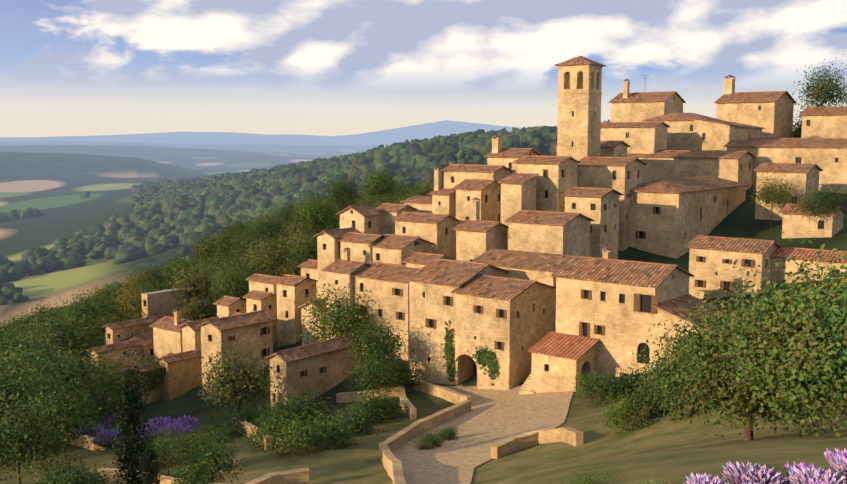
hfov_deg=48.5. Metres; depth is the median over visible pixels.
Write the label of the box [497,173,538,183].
roof
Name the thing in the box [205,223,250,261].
slope tree
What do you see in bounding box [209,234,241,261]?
slope tree
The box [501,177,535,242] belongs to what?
house
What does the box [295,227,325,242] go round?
slope tree
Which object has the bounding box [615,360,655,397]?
shrub
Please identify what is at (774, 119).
house
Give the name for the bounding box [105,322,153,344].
house
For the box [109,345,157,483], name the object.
cypress tree
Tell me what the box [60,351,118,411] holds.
slope tree
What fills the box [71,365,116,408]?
slope tree
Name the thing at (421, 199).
roof
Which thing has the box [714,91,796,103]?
roof
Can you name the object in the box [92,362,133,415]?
tree
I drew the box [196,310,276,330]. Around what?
roof
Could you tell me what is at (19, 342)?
tree
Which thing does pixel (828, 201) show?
tree
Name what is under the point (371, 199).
slope tree
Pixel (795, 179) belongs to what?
house
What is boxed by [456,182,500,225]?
house
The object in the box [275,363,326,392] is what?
trim
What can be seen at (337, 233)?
roof
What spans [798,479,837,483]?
lavender
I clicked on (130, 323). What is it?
roof
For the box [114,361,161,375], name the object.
roof
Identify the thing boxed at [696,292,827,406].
tree
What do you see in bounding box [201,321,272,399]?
house
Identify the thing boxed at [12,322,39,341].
slope tree
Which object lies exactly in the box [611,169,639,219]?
trim
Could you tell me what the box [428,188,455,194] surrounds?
roof
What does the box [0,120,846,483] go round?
terrain ground
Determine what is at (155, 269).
slope tree
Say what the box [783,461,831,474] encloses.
lavender
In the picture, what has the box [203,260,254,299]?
tree
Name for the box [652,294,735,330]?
roof wing
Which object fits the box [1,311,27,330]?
slope tree
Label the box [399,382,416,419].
stone wall
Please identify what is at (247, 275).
slope tree
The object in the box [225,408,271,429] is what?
shrub
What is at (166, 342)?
house
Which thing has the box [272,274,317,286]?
roof
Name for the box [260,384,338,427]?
shrub
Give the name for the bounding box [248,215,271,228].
slope tree
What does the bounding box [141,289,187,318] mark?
house
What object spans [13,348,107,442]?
slope tree
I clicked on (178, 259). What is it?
slope tree
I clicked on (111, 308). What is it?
slope tree
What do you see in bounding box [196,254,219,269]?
slope tree
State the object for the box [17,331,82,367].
tree
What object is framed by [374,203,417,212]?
roof
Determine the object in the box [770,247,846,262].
roof
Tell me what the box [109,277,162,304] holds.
slope tree
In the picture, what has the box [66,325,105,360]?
slope tree
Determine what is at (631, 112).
house
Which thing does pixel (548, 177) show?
trim
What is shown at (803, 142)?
roof
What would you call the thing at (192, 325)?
roof
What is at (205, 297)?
slope tree
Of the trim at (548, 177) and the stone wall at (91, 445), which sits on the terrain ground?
the stone wall at (91, 445)
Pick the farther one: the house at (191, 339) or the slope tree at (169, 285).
the slope tree at (169, 285)
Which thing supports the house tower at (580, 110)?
on the terrain ground
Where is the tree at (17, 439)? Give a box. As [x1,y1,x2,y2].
[0,369,76,483]
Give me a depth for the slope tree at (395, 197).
250.50 m
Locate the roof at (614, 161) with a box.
[577,157,646,165]
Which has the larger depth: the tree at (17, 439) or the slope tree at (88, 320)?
the slope tree at (88, 320)
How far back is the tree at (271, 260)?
158.13 m
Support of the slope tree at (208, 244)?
on the terrain ground
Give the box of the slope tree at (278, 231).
[267,228,293,245]
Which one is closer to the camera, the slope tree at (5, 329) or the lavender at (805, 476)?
the lavender at (805, 476)
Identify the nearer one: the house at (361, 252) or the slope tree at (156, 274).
the house at (361, 252)
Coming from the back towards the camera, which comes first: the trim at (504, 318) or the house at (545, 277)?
the house at (545, 277)
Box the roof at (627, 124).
[601,122,669,127]
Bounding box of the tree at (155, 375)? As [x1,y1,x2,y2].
[127,354,164,395]
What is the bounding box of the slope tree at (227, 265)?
[200,251,267,296]
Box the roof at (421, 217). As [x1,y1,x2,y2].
[391,212,459,223]
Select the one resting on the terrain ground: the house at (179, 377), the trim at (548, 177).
the house at (179, 377)
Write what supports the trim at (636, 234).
attached to the house at (672, 223)
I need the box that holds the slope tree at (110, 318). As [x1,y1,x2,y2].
[86,298,155,344]
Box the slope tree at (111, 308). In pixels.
[90,293,133,329]
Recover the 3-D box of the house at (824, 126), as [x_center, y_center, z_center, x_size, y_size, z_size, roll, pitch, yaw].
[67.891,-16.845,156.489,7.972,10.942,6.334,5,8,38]
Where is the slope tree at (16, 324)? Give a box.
[1,311,34,329]
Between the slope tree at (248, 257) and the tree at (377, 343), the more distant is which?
the slope tree at (248, 257)
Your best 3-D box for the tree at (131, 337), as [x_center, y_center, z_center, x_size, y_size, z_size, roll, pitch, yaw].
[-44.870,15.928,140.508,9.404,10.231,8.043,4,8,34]
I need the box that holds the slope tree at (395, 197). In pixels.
[369,190,405,206]
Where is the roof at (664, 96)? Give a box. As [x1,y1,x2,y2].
[608,91,685,102]
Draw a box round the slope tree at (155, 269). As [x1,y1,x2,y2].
[142,260,164,277]
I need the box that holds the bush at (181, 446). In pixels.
[161,422,219,468]
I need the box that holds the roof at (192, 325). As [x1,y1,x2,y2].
[178,316,218,330]
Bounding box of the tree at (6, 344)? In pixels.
[0,316,40,360]
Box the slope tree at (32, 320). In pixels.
[11,296,63,336]
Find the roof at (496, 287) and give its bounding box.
[450,274,555,300]
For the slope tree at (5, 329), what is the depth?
237.22 m
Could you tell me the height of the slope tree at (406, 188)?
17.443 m
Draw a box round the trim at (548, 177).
[542,168,565,198]
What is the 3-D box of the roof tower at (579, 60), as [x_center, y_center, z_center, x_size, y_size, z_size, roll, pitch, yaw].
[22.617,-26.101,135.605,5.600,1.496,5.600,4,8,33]
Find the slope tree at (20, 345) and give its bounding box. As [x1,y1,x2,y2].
[0,340,66,452]
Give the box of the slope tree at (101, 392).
[78,371,121,424]
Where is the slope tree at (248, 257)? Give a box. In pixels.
[235,244,269,271]
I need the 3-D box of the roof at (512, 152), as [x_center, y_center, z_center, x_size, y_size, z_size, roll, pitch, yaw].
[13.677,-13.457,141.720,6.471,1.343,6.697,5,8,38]
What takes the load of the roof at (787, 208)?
on the house at (793, 226)
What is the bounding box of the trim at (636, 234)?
[635,195,728,240]
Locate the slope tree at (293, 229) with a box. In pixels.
[279,215,315,244]
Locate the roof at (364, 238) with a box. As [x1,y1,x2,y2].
[336,232,384,243]
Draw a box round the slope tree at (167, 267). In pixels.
[157,254,191,280]
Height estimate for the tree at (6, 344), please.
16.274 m
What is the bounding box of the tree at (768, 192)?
[749,170,800,226]
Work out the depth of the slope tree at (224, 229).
272.15 m
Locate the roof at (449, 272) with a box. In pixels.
[404,258,508,286]
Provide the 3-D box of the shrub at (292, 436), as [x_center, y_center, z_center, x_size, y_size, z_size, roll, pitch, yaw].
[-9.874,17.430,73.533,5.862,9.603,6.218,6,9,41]
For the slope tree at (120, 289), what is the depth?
240.96 m
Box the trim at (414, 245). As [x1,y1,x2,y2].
[375,240,419,261]
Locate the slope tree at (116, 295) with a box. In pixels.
[97,285,122,308]
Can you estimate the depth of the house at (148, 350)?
133.12 m
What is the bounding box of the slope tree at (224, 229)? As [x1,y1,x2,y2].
[219,215,258,237]
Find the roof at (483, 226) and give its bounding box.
[452,219,508,232]
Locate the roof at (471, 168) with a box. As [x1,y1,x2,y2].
[442,164,512,172]
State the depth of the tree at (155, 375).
119.61 m
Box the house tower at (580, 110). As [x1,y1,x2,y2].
[557,66,601,160]
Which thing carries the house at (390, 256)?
on the terrain ground
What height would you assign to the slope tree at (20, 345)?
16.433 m
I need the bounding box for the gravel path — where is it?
[392,385,572,483]
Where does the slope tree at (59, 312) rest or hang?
on the terrain ground
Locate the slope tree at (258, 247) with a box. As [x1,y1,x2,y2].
[241,237,275,255]
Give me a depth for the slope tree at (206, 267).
180.30 m
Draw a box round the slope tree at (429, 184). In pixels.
[414,174,442,189]
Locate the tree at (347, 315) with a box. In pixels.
[286,279,381,343]
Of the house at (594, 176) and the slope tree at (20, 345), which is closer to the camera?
the slope tree at (20, 345)
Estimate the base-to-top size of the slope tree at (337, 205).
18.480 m
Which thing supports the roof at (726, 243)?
on the house at (709, 267)
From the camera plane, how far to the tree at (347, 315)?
110.50 m
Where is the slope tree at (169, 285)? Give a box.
[157,276,183,289]
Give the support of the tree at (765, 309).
on the terrain ground
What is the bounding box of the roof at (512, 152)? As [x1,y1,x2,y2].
[484,148,542,157]
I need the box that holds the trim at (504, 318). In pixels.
[474,302,546,351]
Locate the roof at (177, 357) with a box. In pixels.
[155,350,200,363]
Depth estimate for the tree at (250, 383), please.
95.57 m
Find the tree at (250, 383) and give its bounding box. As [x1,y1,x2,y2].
[186,335,286,423]
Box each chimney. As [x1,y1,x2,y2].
[173,309,180,324]
[343,248,350,259]
[433,166,441,190]
[470,197,480,219]
[492,135,501,152]
[602,247,611,258]
[623,79,629,97]
[723,75,734,94]
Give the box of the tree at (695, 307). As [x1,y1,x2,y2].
[653,286,749,368]
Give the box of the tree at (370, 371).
[338,343,408,405]
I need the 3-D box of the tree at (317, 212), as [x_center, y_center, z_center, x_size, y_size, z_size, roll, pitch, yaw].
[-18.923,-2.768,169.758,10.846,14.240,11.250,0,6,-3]
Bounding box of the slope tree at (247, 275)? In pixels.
[237,267,267,294]
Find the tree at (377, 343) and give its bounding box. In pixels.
[339,309,412,388]
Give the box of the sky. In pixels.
[0,0,846,136]
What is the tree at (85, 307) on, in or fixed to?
on the terrain ground
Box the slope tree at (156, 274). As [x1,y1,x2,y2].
[146,265,171,287]
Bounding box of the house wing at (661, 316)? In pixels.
[653,309,704,366]
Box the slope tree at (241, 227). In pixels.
[219,222,260,234]
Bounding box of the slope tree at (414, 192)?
[397,181,430,203]
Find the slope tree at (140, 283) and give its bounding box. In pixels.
[121,266,159,293]
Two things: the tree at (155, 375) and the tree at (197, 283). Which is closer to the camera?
the tree at (155, 375)
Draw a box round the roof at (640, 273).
[551,255,694,287]
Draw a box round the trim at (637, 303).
[579,288,657,376]
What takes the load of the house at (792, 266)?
on the terrain ground
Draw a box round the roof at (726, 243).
[685,235,782,253]
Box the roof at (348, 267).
[321,259,369,274]
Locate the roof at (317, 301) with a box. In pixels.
[297,298,325,311]
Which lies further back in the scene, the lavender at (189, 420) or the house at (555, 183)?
the house at (555, 183)
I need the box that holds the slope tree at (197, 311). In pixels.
[169,287,223,320]
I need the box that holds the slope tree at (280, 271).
[269,261,299,276]
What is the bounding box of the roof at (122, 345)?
[88,336,151,353]
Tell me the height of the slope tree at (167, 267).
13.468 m
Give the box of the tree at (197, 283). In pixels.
[164,256,223,306]
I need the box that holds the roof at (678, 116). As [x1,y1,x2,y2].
[642,113,719,120]
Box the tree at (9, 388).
[0,334,100,457]
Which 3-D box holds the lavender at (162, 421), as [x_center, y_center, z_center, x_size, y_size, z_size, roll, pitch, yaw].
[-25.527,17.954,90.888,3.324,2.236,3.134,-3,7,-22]
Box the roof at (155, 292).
[142,288,184,294]
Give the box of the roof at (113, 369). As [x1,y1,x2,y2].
[92,363,125,377]
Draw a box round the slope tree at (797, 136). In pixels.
[789,122,801,137]
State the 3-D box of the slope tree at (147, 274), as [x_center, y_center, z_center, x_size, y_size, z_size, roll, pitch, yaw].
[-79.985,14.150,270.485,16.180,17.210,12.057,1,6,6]
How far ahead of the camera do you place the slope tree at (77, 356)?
133.70 m
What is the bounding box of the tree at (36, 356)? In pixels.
[0,312,118,405]
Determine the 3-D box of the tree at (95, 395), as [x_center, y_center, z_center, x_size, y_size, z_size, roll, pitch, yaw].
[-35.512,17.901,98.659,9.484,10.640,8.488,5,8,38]
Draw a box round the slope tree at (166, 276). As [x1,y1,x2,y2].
[155,267,175,284]
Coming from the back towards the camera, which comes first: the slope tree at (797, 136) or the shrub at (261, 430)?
the slope tree at (797, 136)
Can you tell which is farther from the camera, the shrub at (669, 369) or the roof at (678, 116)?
the roof at (678, 116)
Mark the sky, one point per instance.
(68, 67)
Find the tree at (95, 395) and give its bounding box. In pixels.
[62,365,122,424]
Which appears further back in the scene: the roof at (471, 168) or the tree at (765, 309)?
the roof at (471, 168)
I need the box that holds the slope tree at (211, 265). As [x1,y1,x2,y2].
[178,252,242,285]
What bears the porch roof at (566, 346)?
on the house porch at (552, 374)
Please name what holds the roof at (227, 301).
on the house at (232, 309)
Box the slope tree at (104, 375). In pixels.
[16,346,117,419]
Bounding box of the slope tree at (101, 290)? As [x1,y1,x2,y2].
[85,279,118,299]
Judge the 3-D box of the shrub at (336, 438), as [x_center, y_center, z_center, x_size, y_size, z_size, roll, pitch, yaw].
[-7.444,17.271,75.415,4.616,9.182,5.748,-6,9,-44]
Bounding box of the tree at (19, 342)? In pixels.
[1,326,52,367]
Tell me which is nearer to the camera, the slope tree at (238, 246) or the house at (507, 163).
the house at (507, 163)
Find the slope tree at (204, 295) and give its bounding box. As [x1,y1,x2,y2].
[188,284,219,307]
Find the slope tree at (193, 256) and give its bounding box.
[182,235,211,266]
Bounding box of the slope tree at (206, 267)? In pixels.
[186,253,235,296]
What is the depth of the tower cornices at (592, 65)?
134.21 m
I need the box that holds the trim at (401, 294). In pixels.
[357,281,404,320]
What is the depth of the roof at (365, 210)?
127.72 m
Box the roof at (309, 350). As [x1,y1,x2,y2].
[265,334,361,363]
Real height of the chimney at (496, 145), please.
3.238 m
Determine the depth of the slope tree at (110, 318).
148.44 m
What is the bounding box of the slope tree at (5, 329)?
[0,325,28,341]
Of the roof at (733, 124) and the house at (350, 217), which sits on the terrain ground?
the house at (350, 217)
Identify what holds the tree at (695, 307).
on the terrain ground
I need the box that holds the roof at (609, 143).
[553,141,630,146]
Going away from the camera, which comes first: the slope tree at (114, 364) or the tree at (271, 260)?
the slope tree at (114, 364)
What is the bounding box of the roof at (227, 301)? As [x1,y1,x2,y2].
[213,296,245,306]
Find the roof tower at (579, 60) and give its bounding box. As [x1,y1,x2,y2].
[554,56,605,66]
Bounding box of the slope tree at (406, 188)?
[386,178,426,200]
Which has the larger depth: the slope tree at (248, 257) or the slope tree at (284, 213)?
the slope tree at (284, 213)
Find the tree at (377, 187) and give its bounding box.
[355,162,406,204]
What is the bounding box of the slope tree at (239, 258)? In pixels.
[218,243,259,269]
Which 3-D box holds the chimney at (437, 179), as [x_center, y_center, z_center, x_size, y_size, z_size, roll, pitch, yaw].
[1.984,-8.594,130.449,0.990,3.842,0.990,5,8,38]
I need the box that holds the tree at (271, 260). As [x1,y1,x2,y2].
[242,225,305,275]
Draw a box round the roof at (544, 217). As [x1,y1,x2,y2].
[504,210,594,225]
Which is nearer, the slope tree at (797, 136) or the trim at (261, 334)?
the trim at (261, 334)
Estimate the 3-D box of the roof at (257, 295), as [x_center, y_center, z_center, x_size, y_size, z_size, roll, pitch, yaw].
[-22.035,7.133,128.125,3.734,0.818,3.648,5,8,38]
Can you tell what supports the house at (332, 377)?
on the terrain ground
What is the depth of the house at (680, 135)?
157.37 m
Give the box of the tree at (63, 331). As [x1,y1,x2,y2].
[17,298,92,356]
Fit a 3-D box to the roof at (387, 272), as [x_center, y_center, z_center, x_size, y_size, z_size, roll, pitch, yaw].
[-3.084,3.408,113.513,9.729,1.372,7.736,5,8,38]
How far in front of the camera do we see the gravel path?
75.84 m
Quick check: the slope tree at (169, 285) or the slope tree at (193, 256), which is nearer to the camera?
the slope tree at (169, 285)
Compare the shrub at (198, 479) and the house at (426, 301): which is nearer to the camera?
the shrub at (198, 479)
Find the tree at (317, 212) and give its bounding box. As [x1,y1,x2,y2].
[289,188,344,235]
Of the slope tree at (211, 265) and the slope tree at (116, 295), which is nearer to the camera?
the slope tree at (211, 265)
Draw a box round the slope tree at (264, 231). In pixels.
[239,207,289,241]
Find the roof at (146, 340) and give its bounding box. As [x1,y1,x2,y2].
[130,333,153,345]
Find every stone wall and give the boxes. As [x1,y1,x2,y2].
[66,433,101,450]
[97,467,230,483]
[231,417,271,450]
[245,467,308,483]
[336,386,398,402]
[379,400,471,483]
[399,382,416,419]
[490,427,583,458]
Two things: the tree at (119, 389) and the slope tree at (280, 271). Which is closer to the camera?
the tree at (119, 389)
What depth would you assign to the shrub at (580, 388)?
82.60 m
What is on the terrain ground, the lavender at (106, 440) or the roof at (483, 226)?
the lavender at (106, 440)
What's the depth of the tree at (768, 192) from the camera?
127.55 m
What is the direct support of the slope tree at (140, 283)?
on the terrain ground
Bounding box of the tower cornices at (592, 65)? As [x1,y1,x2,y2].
[557,62,602,127]
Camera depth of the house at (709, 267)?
103.33 m
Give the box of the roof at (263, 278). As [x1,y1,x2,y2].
[245,273,280,283]
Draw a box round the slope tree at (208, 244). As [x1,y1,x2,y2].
[188,225,228,264]
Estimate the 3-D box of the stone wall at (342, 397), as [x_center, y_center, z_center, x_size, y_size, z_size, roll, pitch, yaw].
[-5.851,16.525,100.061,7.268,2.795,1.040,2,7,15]
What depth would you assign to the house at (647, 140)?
152.93 m
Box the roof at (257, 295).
[242,290,276,300]
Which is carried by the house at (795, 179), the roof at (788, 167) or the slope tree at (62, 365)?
the roof at (788, 167)
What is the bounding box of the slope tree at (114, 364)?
[65,338,160,412]
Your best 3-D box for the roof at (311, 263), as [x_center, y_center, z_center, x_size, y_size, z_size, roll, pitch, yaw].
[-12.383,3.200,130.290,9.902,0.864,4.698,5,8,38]
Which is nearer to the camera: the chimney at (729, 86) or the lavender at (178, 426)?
the lavender at (178, 426)
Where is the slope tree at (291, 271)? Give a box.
[270,253,300,275]
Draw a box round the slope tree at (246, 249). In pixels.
[236,241,265,260]
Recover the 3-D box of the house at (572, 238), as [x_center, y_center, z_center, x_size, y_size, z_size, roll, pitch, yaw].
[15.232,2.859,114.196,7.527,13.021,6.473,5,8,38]
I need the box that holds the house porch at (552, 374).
[531,343,596,392]
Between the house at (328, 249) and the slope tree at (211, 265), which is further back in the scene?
the slope tree at (211, 265)
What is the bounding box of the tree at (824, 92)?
[788,54,846,112]
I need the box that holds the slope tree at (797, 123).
[792,104,808,137]
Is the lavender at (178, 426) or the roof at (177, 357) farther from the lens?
the roof at (177, 357)
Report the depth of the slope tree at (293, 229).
234.91 m
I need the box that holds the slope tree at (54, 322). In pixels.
[23,308,90,349]
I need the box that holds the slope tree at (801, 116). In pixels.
[793,103,841,134]
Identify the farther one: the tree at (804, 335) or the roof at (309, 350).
the roof at (309, 350)
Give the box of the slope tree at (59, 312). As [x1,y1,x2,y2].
[43,296,87,324]
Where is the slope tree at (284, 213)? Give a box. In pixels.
[262,194,302,229]
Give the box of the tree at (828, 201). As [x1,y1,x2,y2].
[790,178,846,225]
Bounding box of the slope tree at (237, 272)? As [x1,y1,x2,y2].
[215,258,259,298]
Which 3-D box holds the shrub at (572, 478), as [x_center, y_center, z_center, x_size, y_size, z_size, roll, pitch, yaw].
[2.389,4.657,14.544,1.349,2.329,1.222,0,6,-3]
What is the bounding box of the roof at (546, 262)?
[470,248,571,271]
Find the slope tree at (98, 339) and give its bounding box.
[79,329,105,354]
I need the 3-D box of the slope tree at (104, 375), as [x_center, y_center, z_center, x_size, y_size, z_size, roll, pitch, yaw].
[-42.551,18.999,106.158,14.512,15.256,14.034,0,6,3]
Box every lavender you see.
[72,423,105,436]
[81,413,113,429]
[92,428,122,450]
[130,422,163,443]
[149,416,175,426]
[160,422,193,441]
[173,415,200,429]
[638,478,668,483]
[682,472,730,483]
[718,461,794,483]
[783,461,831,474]
[786,466,846,483]
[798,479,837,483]
[823,448,846,480]
[832,455,846,477]
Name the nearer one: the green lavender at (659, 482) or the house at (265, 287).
the green lavender at (659, 482)
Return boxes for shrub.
[19,443,94,483]
[49,459,114,483]
[136,437,178,468]
[170,457,220,483]
[189,420,237,445]
[195,413,246,438]
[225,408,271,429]
[241,407,290,450]
[256,394,305,427]
[259,405,330,458]
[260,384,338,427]
[304,401,361,450]
[331,396,383,435]
[339,385,398,424]
[369,390,407,419]
[379,358,424,391]
[412,430,446,449]
[424,423,462,441]
[549,471,603,483]
[560,458,628,483]
[573,369,603,397]
[574,363,638,406]
[598,386,656,433]
[606,380,681,423]
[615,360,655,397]
[627,340,686,396]
[644,367,717,421]
[647,346,687,390]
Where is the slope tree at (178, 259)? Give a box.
[161,252,189,262]
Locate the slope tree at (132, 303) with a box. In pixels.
[104,282,154,319]
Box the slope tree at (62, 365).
[0,349,101,442]
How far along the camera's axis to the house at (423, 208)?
133.71 m
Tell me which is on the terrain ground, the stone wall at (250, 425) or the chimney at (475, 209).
the stone wall at (250, 425)
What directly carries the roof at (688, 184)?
on the house at (672, 223)
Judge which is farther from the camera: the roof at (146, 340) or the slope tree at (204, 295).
the slope tree at (204, 295)
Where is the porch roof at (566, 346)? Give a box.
[527,331,599,360]
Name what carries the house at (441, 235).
on the terrain ground
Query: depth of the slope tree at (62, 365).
93.70 m
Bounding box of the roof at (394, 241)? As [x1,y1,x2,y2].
[368,234,435,249]
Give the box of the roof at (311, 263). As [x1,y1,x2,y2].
[297,259,317,269]
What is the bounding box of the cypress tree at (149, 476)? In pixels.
[136,440,163,483]
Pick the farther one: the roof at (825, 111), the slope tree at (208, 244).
the slope tree at (208, 244)
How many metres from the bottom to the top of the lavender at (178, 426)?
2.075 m
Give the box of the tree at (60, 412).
[20,374,107,463]
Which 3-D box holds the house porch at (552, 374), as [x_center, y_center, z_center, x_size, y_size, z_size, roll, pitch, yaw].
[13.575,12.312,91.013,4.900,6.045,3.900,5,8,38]
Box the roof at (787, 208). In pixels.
[779,203,846,215]
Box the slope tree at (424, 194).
[374,183,433,203]
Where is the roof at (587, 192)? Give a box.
[561,187,622,197]
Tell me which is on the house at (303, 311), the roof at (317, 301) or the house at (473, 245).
the roof at (317, 301)
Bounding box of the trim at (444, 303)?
[425,295,454,359]
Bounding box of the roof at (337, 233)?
[313,227,360,238]
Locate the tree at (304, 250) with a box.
[274,226,321,273]
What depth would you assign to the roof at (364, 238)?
119.46 m
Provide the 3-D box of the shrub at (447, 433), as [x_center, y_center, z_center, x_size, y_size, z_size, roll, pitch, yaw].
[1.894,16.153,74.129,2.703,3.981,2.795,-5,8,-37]
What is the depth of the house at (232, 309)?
132.33 m
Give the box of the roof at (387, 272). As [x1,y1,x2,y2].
[351,261,420,283]
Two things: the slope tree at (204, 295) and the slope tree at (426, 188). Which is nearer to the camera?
the slope tree at (204, 295)
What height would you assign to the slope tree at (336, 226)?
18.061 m
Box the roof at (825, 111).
[799,107,846,115]
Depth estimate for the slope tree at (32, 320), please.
240.47 m
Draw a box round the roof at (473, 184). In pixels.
[452,179,500,189]
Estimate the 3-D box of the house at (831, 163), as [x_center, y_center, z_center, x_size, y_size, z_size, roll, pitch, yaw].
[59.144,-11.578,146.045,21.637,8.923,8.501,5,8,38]
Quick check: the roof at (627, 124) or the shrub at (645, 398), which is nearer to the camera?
the shrub at (645, 398)
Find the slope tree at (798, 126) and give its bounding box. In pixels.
[793,105,836,135]
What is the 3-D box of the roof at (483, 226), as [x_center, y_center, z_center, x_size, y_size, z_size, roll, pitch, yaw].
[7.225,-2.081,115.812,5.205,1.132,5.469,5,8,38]
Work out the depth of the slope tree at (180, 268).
234.54 m
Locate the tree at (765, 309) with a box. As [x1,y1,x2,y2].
[733,294,795,408]
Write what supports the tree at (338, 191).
on the terrain ground
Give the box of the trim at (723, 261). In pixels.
[695,255,768,292]
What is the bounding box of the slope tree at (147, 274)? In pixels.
[117,262,160,287]
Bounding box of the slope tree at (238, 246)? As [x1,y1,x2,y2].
[225,228,266,261]
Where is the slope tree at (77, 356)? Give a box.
[61,346,91,370]
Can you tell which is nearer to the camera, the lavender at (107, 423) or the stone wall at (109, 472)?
the stone wall at (109, 472)
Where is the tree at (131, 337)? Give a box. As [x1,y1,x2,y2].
[100,317,147,344]
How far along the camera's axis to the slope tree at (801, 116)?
168.24 m
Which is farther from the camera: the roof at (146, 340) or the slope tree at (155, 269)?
the slope tree at (155, 269)
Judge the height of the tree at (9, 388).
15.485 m
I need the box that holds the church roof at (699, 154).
[627,150,755,158]
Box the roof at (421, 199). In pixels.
[400,196,431,203]
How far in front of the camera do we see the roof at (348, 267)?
114.73 m
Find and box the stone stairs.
[519,374,535,393]
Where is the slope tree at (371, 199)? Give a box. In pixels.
[359,188,386,203]
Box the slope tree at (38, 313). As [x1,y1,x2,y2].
[15,300,61,335]
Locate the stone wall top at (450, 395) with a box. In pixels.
[404,381,472,405]
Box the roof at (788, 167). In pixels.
[753,163,822,172]
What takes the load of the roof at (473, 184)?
on the house at (489, 196)
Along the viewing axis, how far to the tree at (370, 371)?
96.15 m
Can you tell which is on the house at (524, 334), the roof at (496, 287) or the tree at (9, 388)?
the roof at (496, 287)
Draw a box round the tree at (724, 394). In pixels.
[641,297,842,440]
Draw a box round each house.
[91,345,142,366]
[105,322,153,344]
[115,369,160,410]
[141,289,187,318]
[142,344,153,363]
[153,327,182,359]
[159,356,201,400]
[182,325,200,351]
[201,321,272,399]
[217,300,246,317]
[246,295,277,343]
[249,281,276,294]
[270,347,359,408]
[277,279,315,346]
[301,268,317,298]
[301,304,326,345]
[317,233,340,298]
[326,264,366,339]
[340,208,378,234]
[340,237,381,262]
[353,277,409,360]
[372,239,431,264]
[378,207,413,235]
[395,217,455,259]
[404,203,431,212]
[406,257,447,267]
[409,266,505,384]
[432,192,455,217]
[444,167,509,187]
[455,283,554,389]
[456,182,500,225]
[456,224,507,261]
[487,150,539,174]
[495,266,555,331]
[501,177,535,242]
[508,216,590,256]
[516,158,576,211]
[556,143,626,156]
[556,268,688,377]
[565,191,618,258]
[577,160,643,250]
[600,124,666,153]
[611,94,682,121]
[629,186,745,258]
[645,120,693,149]
[689,244,777,298]
[693,119,761,150]
[716,93,793,137]
[727,147,846,193]
[755,167,818,219]
[770,257,846,284]
[782,210,843,238]
[801,115,846,137]
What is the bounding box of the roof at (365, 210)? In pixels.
[336,204,382,216]
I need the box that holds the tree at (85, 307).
[56,283,119,337]
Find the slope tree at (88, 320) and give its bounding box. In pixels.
[67,299,121,341]
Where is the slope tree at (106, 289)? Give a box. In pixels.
[94,279,126,306]
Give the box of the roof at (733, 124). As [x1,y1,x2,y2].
[693,118,764,128]
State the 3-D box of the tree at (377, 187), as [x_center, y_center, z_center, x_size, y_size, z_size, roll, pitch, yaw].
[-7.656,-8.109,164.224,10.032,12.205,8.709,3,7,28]
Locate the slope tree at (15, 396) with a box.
[0,367,31,457]
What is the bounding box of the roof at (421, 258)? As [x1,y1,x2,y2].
[402,252,454,264]
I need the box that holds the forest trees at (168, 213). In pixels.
[0,119,610,324]
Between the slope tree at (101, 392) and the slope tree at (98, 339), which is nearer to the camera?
the slope tree at (101, 392)
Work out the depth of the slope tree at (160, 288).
207.89 m
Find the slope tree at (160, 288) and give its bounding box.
[143,273,182,291]
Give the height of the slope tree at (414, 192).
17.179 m
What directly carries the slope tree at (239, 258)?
on the terrain ground
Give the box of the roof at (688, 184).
[629,175,748,193]
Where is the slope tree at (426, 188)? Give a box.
[408,179,433,194]
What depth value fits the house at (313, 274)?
130.36 m
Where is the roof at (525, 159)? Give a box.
[512,155,580,163]
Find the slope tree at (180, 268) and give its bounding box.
[165,256,198,280]
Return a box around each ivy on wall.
[441,320,456,381]
[467,345,500,385]
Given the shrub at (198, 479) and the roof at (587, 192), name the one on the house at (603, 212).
the roof at (587, 192)
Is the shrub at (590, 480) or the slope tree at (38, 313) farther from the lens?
the slope tree at (38, 313)
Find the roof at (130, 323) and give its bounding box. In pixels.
[102,315,158,329]
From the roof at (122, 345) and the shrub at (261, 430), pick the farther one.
the roof at (122, 345)
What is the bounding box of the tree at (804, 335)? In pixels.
[644,231,846,437]
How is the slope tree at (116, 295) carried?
on the terrain ground
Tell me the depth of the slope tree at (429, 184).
322.82 m
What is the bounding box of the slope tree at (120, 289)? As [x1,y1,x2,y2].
[107,278,151,300]
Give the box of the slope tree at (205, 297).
[188,285,222,308]
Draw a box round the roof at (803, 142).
[723,138,846,147]
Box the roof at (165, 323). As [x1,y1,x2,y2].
[149,316,190,332]
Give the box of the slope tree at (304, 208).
[289,197,328,223]
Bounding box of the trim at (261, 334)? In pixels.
[207,326,269,363]
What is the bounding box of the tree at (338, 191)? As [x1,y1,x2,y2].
[321,167,365,210]
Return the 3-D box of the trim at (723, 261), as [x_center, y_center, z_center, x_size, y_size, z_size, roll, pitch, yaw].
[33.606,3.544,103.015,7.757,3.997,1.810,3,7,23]
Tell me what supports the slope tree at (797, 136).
on the terrain ground
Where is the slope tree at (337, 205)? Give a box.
[313,196,353,230]
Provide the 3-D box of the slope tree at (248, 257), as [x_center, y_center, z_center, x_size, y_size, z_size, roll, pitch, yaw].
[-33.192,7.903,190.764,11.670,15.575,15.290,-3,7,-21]
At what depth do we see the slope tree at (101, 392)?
107.98 m
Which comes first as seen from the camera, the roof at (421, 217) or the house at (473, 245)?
the house at (473, 245)
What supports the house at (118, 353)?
on the terrain ground
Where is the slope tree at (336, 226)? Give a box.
[319,203,344,231]

